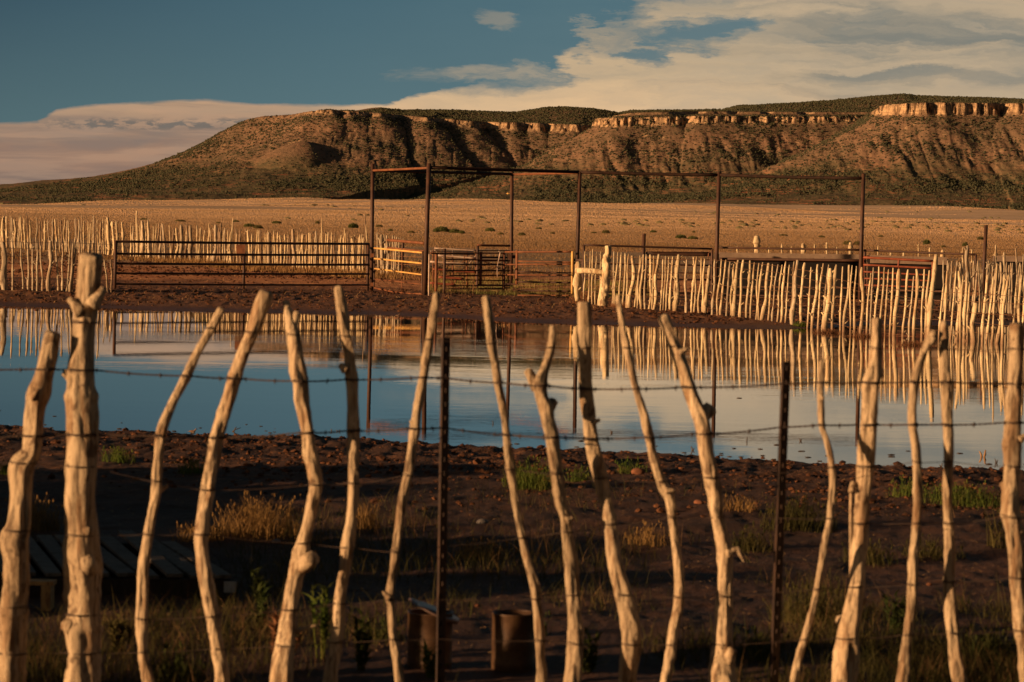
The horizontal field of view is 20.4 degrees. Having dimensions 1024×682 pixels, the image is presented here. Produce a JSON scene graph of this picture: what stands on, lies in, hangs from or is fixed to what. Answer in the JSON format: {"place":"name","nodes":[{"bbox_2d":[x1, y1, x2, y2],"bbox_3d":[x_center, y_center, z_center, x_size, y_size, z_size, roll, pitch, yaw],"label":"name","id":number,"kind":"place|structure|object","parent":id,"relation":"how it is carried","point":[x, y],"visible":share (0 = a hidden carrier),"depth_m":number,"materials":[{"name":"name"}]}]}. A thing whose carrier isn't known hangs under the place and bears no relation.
{"place":"outdoors","nodes":[
{"label":"outdoors","id":0,"kind":"place"},
{"bbox_2d":[0,198,1023,681],"bbox_3d":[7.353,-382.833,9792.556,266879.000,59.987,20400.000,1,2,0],"label":"ground","id":1,"kind":"structure","parent":0,"point":[124,506],"depth_m":18.84,"materials":[{"name":"soil"}]},
{"bbox_2d":[0,459,8,474],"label":"grass clump","id":2,"kind":"object","parent":1,"relation":"on","point":[5,471],"visible":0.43,"depth_m":20.62,"materials":[{"name":"green plant"}]},
{"bbox_2d":[0,492,63,532],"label":"grass clump","id":3,"kind":"object","parent":1,"relation":"on","point":[36,520],"visible":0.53,"depth_m":17.05,"materials":[{"name":"brown plant"}]},
{"bbox_2d":[30,579,56,610],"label":"wood block","id":4,"kind":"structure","parent":1,"relation":"on","point":[47,592],"depth_m":13.60,"materials":[{"name":"brown wood"}]},
{"bbox_2d":[0,240,113,292],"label":"stake fence","id":5,"kind":"object","parent":1,"relation":"on","point":[4,280],"visible":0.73,"depth_m":76.45,"materials":[{"name":"grey wood"}]},
{"bbox_2d":[0,530,235,598],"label":"pallet","id":6,"kind":"object","parent":1,"relation":"on","point":[172,561],"visible":0.56,"depth_m":14.48,"materials":[{"name":"grey wood"}]},
{"bbox_2d":[100,607,135,654],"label":"leafy weed","id":7,"kind":"object","parent":1,"relation":"on","point":[119,624],"visible":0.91,"depth_m":12.20,"materials":[{"name":"green plant"}]},
{"bbox_2d":[100,444,138,463],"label":"grass clump","id":8,"kind":"object","parent":1,"relation":"on","point":[118,454],"visible":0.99,"depth_m":21.70,"materials":[{"name":"green plant"}]},
{"bbox_2d":[135,640,206,681],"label":"grass clump","id":9,"kind":"object","parent":1,"relation":"on","point":[178,664],"visible":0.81,"depth_m":11.51,"materials":[{"name":"plant"}]},
{"bbox_2d":[0,211,367,271],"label":"stake fence","id":10,"kind":"object","parent":1,"relation":"on","point":[218,248],"visible":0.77,"depth_m":111.49,"materials":[{"name":"beige wood"}]},
{"bbox_2d":[178,456,204,474],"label":"grass clump","id":11,"kind":"object","parent":1,"relation":"on","point":[190,469],"visible":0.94,"depth_m":20.94,"materials":[{"name":"green plant"}]},
{"bbox_2d":[171,521,225,542],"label":"grass clump","id":12,"kind":"object","parent":1,"relation":"on","point":[183,538],"visible":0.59,"depth_m":16.72,"materials":[{"name":"brown plant"}]},
{"bbox_2d":[113,240,369,290],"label":"pipe fence","id":13,"kind":"object","parent":1,"relation":"on","point":[240,250],"visible":0.93,"depth_m":82.80,"materials":[{"name":"orange metal"}]},
{"bbox_2d":[243,223,254,226],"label":"bush","id":14,"kind":"object","parent":1,"relation":"on","point":[248,224],"visible":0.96,"depth_m":231.93,"materials":[{"name":"green plant"}]},
{"bbox_2d":[210,490,302,541],"bbox_3d":[-1.508,1.040,17.109,0.644,0.307,0.667,1,2,0],"label":"grass clump","id":15,"kind":"object","parent":1,"relation":"on","point":[265,523],"visible":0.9,"depth_m":17.01,"materials":[{"name":"brown plant"}]},
{"bbox_2d":[248,566,278,628],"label":"leafy weed","id":16,"kind":"object","parent":1,"relation":"on","point":[261,596],"visible":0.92,"depth_m":13.07,"materials":[{"name":"green plant"}]},
{"bbox_2d":[264,609,307,657],"bbox_3d":[-0.961,1.256,12.048,0.209,0.263,0.174,1,2,0],"label":"leafy weed","id":17,"kind":"object","parent":1,"relation":"on","point":[275,625],"visible":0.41,"depth_m":12.03,"materials":[{"name":"plant"}]},
{"bbox_2d":[285,532,328,546],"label":"grass clump","id":18,"kind":"object","parent":1,"relation":"on","point":[290,538],"visible":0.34,"depth_m":16.74,"materials":[{"name":"plant"}]},
{"bbox_2d":[301,583,333,658],"bbox_3d":[-0.813,1.208,12.189,0.223,0.353,0.142,1,2,0],"label":"leafy weed","id":19,"kind":"object","parent":1,"relation":"on","point":[324,618],"visible":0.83,"depth_m":12.19,"materials":[{"name":"green plant"}]},
{"bbox_2d":[348,223,358,227],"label":"bush","id":20,"kind":"object","parent":1,"relation":"on","point":[353,225],"visible":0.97,"depth_m":240.34,"materials":[{"name":"green plant"}]},
{"bbox_2d":[345,605,377,669],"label":"leafy weed","id":21,"kind":"object","parent":1,"relation":"on","point":[362,646],"visible":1,"depth_m":11.93,"materials":[{"name":"green plant"}]},
{"bbox_2d":[344,497,386,529],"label":"grass clump","id":22,"kind":"object","parent":1,"relation":"on","point":[368,522],"visible":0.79,"depth_m":17.57,"materials":[{"name":"brown plant"}]},
{"bbox_2d":[366,617,407,642],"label":"grass clump","id":23,"kind":"object","parent":1,"relation":"on","point":[382,631],"visible":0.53,"depth_m":12.78,"materials":[{"name":"green plant"}]},
{"bbox_2d":[376,232,403,273],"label":"stake fence","id":24,"kind":"object","parent":1,"relation":"on","point":[384,243],"visible":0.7,"depth_m":100.92,"materials":[{"name":"grey wood"}]},
{"bbox_2d":[386,239,423,275],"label":"pipe rail","id":25,"kind":"object","parent":1,"relation":"on","point":[402,264],"visible":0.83,"depth_m":98.08,"materials":[{"name":"orange metal"}]},
{"bbox_2d":[414,639,450,677],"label":"leafy weed","id":26,"kind":"object","parent":1,"relation":"on","point":[429,663],"visible":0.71,"depth_m":11.76,"materials":[{"name":"green plant"}]},
{"bbox_2d":[407,598,458,668],"bbox_3d":[-0.335,1.245,12.053,0.221,0.305,0.232,1,2,0],"label":"rusty can","id":27,"kind":"object","parent":1,"relation":"on","point":[422,621],"visible":0.76,"depth_m":11.98,"materials":[{"name":"metal"}]},
{"bbox_2d":[435,225,449,231],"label":"bush","id":28,"kind":"object","parent":1,"relation":"on","point":[443,229],"visible":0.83,"depth_m":227.01,"materials":[{"name":"green plant"}]},
{"bbox_2d":[428,248,475,295],"bbox_3d":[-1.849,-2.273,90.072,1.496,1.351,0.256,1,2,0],"label":"cattle chute","id":29,"kind":"object","parent":1,"relation":"on","point":[447,277],"visible":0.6,"depth_m":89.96,"materials":[{"name":"metal"}]},
{"bbox_2d":[448,228,460,232],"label":"bush","id":30,"kind":"object","parent":1,"relation":"on","point":[452,230],"visible":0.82,"depth_m":220.77,"materials":[{"name":"green plant"}]},
{"bbox_2d":[446,252,504,289],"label":"cattle gate","id":31,"kind":"structure","parent":1,"relation":"on","point":[464,275],"depth_m":87.09,"materials":[{"name":"orange metal"}]},
{"bbox_2d":[454,536,507,560],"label":"grass clump","id":32,"kind":"object","parent":1,"relation":"on","point":[469,549],"visible":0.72,"depth_m":16.16,"materials":[{"name":"green plant"}]},
{"bbox_2d":[476,519,487,523],"bbox_3d":[-0.187,1.147,17.957,0.077,0.050,0.063,1,2,0],"label":"stone","id":33,"kind":"object","parent":1,"relation":"on","point":[480,521],"visible":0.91,"depth_m":17.94,"materials":[{"name":"grey stone"}]},
{"bbox_2d":[485,227,494,230],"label":"bush","id":34,"kind":"object","parent":1,"relation":"on","point":[489,229],"visible":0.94,"depth_m":243.75,"materials":[{"name":"green plant"}]},
{"bbox_2d":[476,244,509,290],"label":"head gate","id":35,"kind":"structure","parent":1,"relation":"on","point":[479,267],"depth_m":88.64,"materials":[{"name":"orange metal"}]},
{"bbox_2d":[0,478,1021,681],"bbox_3d":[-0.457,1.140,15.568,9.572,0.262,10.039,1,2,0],"label":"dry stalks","id":36,"kind":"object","parent":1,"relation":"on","point":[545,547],"visible":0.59,"depth_m":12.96,"materials":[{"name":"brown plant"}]},
{"bbox_2d":[1,266,1021,671],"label":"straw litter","id":37,"kind":"object","parent":1,"relation":"on","point":[489,480],"visible":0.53,"depth_m":18.42,"materials":[{"name":"beige plant"}]},
{"bbox_2d":[504,251,518,284],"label":"pipe rail","id":38,"kind":"object","parent":1,"relation":"on","point":[510,257],"visible":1,"depth_m":86.78,"materials":[{"name":"orange metal"}]},
{"bbox_2d":[0,252,1023,681],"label":"stake fence","id":39,"kind":"object","parent":1,"relation":"on","point":[82,628],"visible":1,"depth_m":11.01,"materials":[{"name":"brown wood"}]},
{"bbox_2d":[0,197,1023,258],"bbox_3d":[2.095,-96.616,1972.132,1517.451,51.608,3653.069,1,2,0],"label":"grass hummocks","id":40,"kind":"object","parent":1,"relation":"on","point":[700,222],"depth_m":304.07,"materials":[{"name":"beige plant"}]},
{"bbox_2d":[0,251,1023,519],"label":"soil clods","id":41,"kind":"object","parent":1,"relation":"on","point":[380,457],"visible":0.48,"depth_m":24.20,"materials":[{"name":"brown soil"}]},
{"bbox_2d":[0,213,1023,281],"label":"dry grass","id":42,"kind":"structure","parent":1,"relation":"on","point":[285,269],"depth_m":117.63,"materials":[{"name":"beige plant"}]},
{"bbox_2d":[0,199,1023,233],"bbox_3d":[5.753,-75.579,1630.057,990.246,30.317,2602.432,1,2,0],"label":"plain scrub","id":43,"kind":"object","parent":1,"relation":"on","point":[746,224],"visible":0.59,"depth_m":397.29,"materials":[{"name":"plant"}]},
{"bbox_2d":[491,609,534,672],"bbox_3d":[0.005,1.276,12.054,0.188,0.256,0.188,1,2,0],"label":"rusty can","id":44,"kind":"object","parent":1,"relation":"on","point":[516,627],"visible":0.94,"depth_m":11.98,"materials":[{"name":"metal"}]},
{"bbox_2d":[501,455,551,490],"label":"grass clump","id":45,"kind":"object","parent":1,"relation":"on","point":[528,480],"visible":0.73,"depth_m":20.17,"materials":[{"name":"green plant"}]},
{"bbox_2d":[427,275,658,297],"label":"green grass","id":46,"kind":"structure","parent":1,"relation":"on","point":[491,292],"depth_m":90.87,"materials":[{"name":"plant"}]},
{"bbox_2d":[542,610,554,635],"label":"grass clump","id":47,"kind":"object","parent":1,"relation":"on","point":[546,614],"visible":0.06,"depth_m":13.05,"materials":[{"name":"green plant"}]},
{"bbox_2d":[563,464,592,481],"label":"grass clump","id":48,"kind":"object","parent":1,"relation":"on","point":[577,479],"visible":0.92,"depth_m":20.79,"materials":[{"name":"green plant"}]},
{"bbox_2d":[574,258,582,293],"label":"pipe rail","id":49,"kind":"object","parent":1,"relation":"on","point":[582,265],"visible":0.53,"depth_m":84.03,"materials":[{"name":"orange metal"}]},
{"bbox_2d":[561,290,611,304],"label":"dead brush","id":50,"kind":"object","parent":1,"relation":"on","point":[581,300],"visible":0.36,"depth_m":76.57,"materials":[{"name":"brown plant"}]},
{"bbox_2d":[582,624,607,672],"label":"leafy weed","id":51,"kind":"object","parent":1,"relation":"on","point":[589,658],"visible":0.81,"depth_m":11.93,"materials":[{"name":"green plant"}]},
{"bbox_2d":[370,163,864,304],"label":"overhead pipe frame","id":52,"kind":"object","parent":1,"relation":"on","point":[429,167],"visible":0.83,"depth_m":83.90,"materials":[{"name":"orange metal"}]},
{"bbox_2d":[371,247,423,294],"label":"gate","id":53,"kind":"structure","parent":52,"relation":"attached to","point":[401,272],"depth_m":84.12,"materials":[{"name":"metal"}]},
{"bbox_2d":[516,250,573,295],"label":"alley gate","id":54,"kind":"structure","parent":52,"relation":"attached to","point":[569,263],"depth_m":84.45,"materials":[{"name":"orange metal"}]},
{"bbox_2d":[863,256,932,287],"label":"gate","id":55,"kind":"structure","parent":52,"relation":"attached to","point":[898,259],"depth_m":82.25,"materials":[{"name":"brown metal"}]},
{"bbox_2d":[610,302,639,307],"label":"dead brush","id":56,"kind":"object","parent":1,"relation":"on","point":[613,305],"visible":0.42,"depth_m":73.95,"materials":[{"name":"brown plant"}]},
{"bbox_2d":[615,456,647,473],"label":"grass clump","id":57,"kind":"object","parent":1,"relation":"on","point":[628,468],"visible":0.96,"depth_m":21.70,"materials":[{"name":"green plant"}]},
{"bbox_2d":[631,468,644,474],"bbox_3d":[0.954,0.991,21.563,0.105,0.059,0.080,1,2,0],"label":"stone","id":58,"kind":"object","parent":1,"relation":"on","point":[637,471],"visible":0.86,"depth_m":21.53,"materials":[{"name":"brown stone"}]},
{"bbox_2d":[641,234,645,297],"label":"pipe post","id":59,"kind":"object","parent":1,"relation":"on","point":[643,241],"visible":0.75,"depth_m":86.41,"materials":[{"name":"brown metal"}]},
{"bbox_2d":[620,519,670,547],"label":"grass clump","id":60,"kind":"object","parent":1,"relation":"on","point":[647,541],"visible":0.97,"depth_m":16.95,"materials":[{"name":"brown plant"}]},
{"bbox_2d":[582,244,712,298],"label":"pipe gate","id":61,"kind":"structure","parent":1,"relation":"on","point":[667,247],"depth_m":84.22,"materials":[{"name":"orange metal"}]},
{"bbox_2d":[645,252,710,291],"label":"pipe gate","id":62,"kind":"structure","parent":1,"relation":"on","point":[681,254],"depth_m":89.92,"materials":[{"name":"brown metal"}]},
{"bbox_2d":[675,234,685,237],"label":"bush","id":63,"kind":"object","parent":1,"relation":"on","point":[680,236],"visible":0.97,"depth_m":219.21,"materials":[{"name":"green plant"}]},
{"bbox_2d":[694,500,703,503],"bbox_3d":[1.265,1.095,19.266,0.071,0.041,0.054,1,2,0],"label":"stone","id":64,"kind":"object","parent":1,"relation":"on","point":[698,502],"visible":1,"depth_m":19.25,"materials":[{"name":"brown stone"}]},
{"bbox_2d":[723,491,762,512],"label":"grass clump","id":65,"kind":"object","parent":1,"relation":"on","point":[739,505],"visible":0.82,"depth_m":18.85,"materials":[{"name":"brown plant"}]},
{"bbox_2d":[729,520,774,552],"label":"grass clump","id":66,"kind":"object","parent":1,"relation":"on","point":[750,542],"visible":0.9,"depth_m":16.82,"materials":[{"name":"green plant"}]},
{"bbox_2d":[732,626,789,662],"bbox_3d":[1.085,1.324,12.478,0.262,0.169,0.275,1,2,0],"label":"grass clump","id":67,"kind":"object","parent":1,"relation":"on","point":[764,650],"visible":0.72,"depth_m":12.44,"materials":[{"name":"plant"}]},
{"bbox_2d":[718,252,858,298],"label":"gate","id":68,"kind":"structure","parent":1,"relation":"on","point":[813,264],"depth_m":88.55,"materials":[{"name":"brown metal"}]},
{"bbox_2d":[719,247,858,302],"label":"pipe fence","id":69,"kind":"object","parent":1,"relation":"on","point":[799,259],"visible":0.76,"depth_m":83.52,"materials":[{"name":"metal"}]},
{"bbox_2d":[572,245,1023,343],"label":"stake fence","id":70,"kind":"object","parent":1,"relation":"on","point":[828,301],"visible":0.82,"depth_m":64.55,"materials":[{"name":"grey wood"}]},
{"bbox_2d":[754,491,842,532],"bbox_3d":[1.805,1.076,17.949,0.569,0.267,0.569,1,2,0],"label":"grass clump","id":71,"kind":"object","parent":1,"relation":"on","point":[799,521],"visible":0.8,"depth_m":17.93,"materials":[{"name":"green plant"}]},
{"bbox_2d":[792,321,809,326],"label":"grass clump","id":72,"kind":"object","parent":1,"relation":"on","point":[802,324],"visible":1,"depth_m":64.25,"materials":[{"name":"green plant"}]},
{"bbox_2d":[763,576,847,624],"bbox_3d":[1.449,1.248,13.749,0.494,0.248,0.493,1,2,0],"label":"grass clump","id":73,"kind":"object","parent":1,"relation":"on","point":[798,603],"visible":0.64,"depth_m":13.70,"materials":[{"name":"green plant"}]},
{"bbox_2d":[648,235,1012,262],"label":"fence","id":74,"kind":"object","parent":1,"relation":"on","point":[756,241],"visible":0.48,"depth_m":139.82,"materials":[{"name":"brown wood"}]},
{"bbox_2d":[838,538,904,567],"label":"grass clump","id":75,"kind":"object","parent":1,"relation":"on","point":[872,559],"visible":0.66,"depth_m":16.24,"materials":[{"name":"plant"}]},
{"bbox_2d":[877,588,916,633],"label":"leafy weed","id":76,"kind":"object","parent":1,"relation":"on","point":[895,611],"visible":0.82,"depth_m":13.37,"materials":[{"name":"green plant"}]},
{"bbox_2d":[867,255,947,299],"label":"gate","id":77,"kind":"structure","parent":1,"relation":"on","point":[938,286],"depth_m":88.06,"materials":[{"name":"brown metal"}]},
{"bbox_2d":[883,474,931,497],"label":"grass clump","id":78,"kind":"object","parent":1,"relation":"on","point":[908,491],"visible":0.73,"depth_m":19.95,"materials":[{"name":"green plant"}]},
{"bbox_2d":[864,249,976,304],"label":"pipe fence","id":79,"kind":"object","parent":1,"relation":"on","point":[921,252],"visible":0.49,"depth_m":82.36,"materials":[{"name":"brown metal"}]},
{"bbox_2d":[901,533,965,560],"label":"grass clump","id":80,"kind":"object","parent":1,"relation":"on","point":[931,545],"visible":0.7,"depth_m":16.59,"materials":[{"name":"green plant"}]},
{"bbox_2d":[923,479,1000,508],"bbox_3d":[3.090,1.048,19.527,0.647,0.194,0.628,1,2,0],"label":"grass clump","id":81,"kind":"object","parent":1,"relation":"on","point":[963,501],"visible":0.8,"depth_m":19.50,"materials":[{"name":"green plant"}]},
{"bbox_2d":[942,245,1023,313],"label":"stake fence","id":82,"kind":"object","parent":1,"relation":"on","point":[1009,270],"visible":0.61,"depth_m":75.96,"materials":[{"name":"grey wood"}]},
{"bbox_2d":[982,225,987,300],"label":"pipe post","id":83,"kind":"object","parent":1,"relation":"on","point":[985,249],"visible":0.6,"depth_m":79.92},
{"bbox_2d":[960,622,1017,663],"bbox_3d":[2.117,1.327,12.554,0.300,0.203,0.287,0,2,-29],"label":"grass clump","id":84,"kind":"object","parent":1,"relation":"on","point":[984,638],"visible":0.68,"depth_m":12.52,"materials":[{"name":"green plant"}]},
{"bbox_2d":[970,497,1022,548],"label":"grass clump","id":85,"kind":"object","parent":1,"relation":"on","point":[993,542],"visible":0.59,"depth_m":17.08,"materials":[{"name":"green plant"}]},
{"bbox_2d":[993,256,1023,303],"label":"feed bunk","id":86,"kind":"object","parent":1,"relation":"on","point":[1008,259],"visible":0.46,"depth_m":87.04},
{"bbox_2d":[0,305,1023,470],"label":"water","id":87,"kind":"structure","parent":0,"point":[135,402],"depth_m":37.76,"materials":[{"name":"blue liquid"}]},
{"bbox_2d":[0,397,990,465],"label":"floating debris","id":88,"kind":"object","parent":87,"relation":"on","point":[582,440],"visible":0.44,"depth_m":26.12,"materials":[{"name":"brown wood"}]},
{"bbox_2d":[811,328,848,333],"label":"dead weeds","id":89,"kind":"object","parent":87,"relation":"on","point":[831,331],"visible":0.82,"depth_m":60.57,"materials":[{"name":"brown plant"}]},
{"bbox_2d":[843,332,882,337],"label":"dead weeds","id":90,"kind":"object","parent":87,"relation":"on","point":[858,335],"visible":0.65,"depth_m":58.38,"materials":[{"name":"brown plant"}]},
{"bbox_2d":[894,339,938,345],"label":"dead weeds","id":91,"kind":"object","parent":87,"relation":"on","point":[912,343],"visible":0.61,"depth_m":54.21,"materials":[{"name":"brown plant"}]},
{"bbox_2d":[0,95,1023,208],"bbox_3d":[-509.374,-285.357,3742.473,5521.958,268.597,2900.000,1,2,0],"label":"mesa","id":92,"kind":"structure","parent":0,"point":[288,152],"depth_m":3756.62,"materials":[{"name":"brown stone"}]},
{"bbox_2d":[0,93,1023,209],"bbox_3d":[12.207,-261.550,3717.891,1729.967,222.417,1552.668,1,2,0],"label":"juniper scrub","id":93,"kind":"object","parent":92,"relation":"on","point":[647,198],"visible":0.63,"depth_m":3760.05,"materials":[{"name":"green plant"}]},
{"bbox_2d":[0,464,1023,681],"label":"short grass","id":94,"kind":"structure","parent":0,"point":[872,668],"depth_m":12.96,"materials":[{"name":"plant"}]},
{"bbox_2d":[0,0,1023,183],"label":"sky","id":95,"kind":"structure","parent":0,"point":[89,88],"materials":[{"name":"blue"}]}
]}

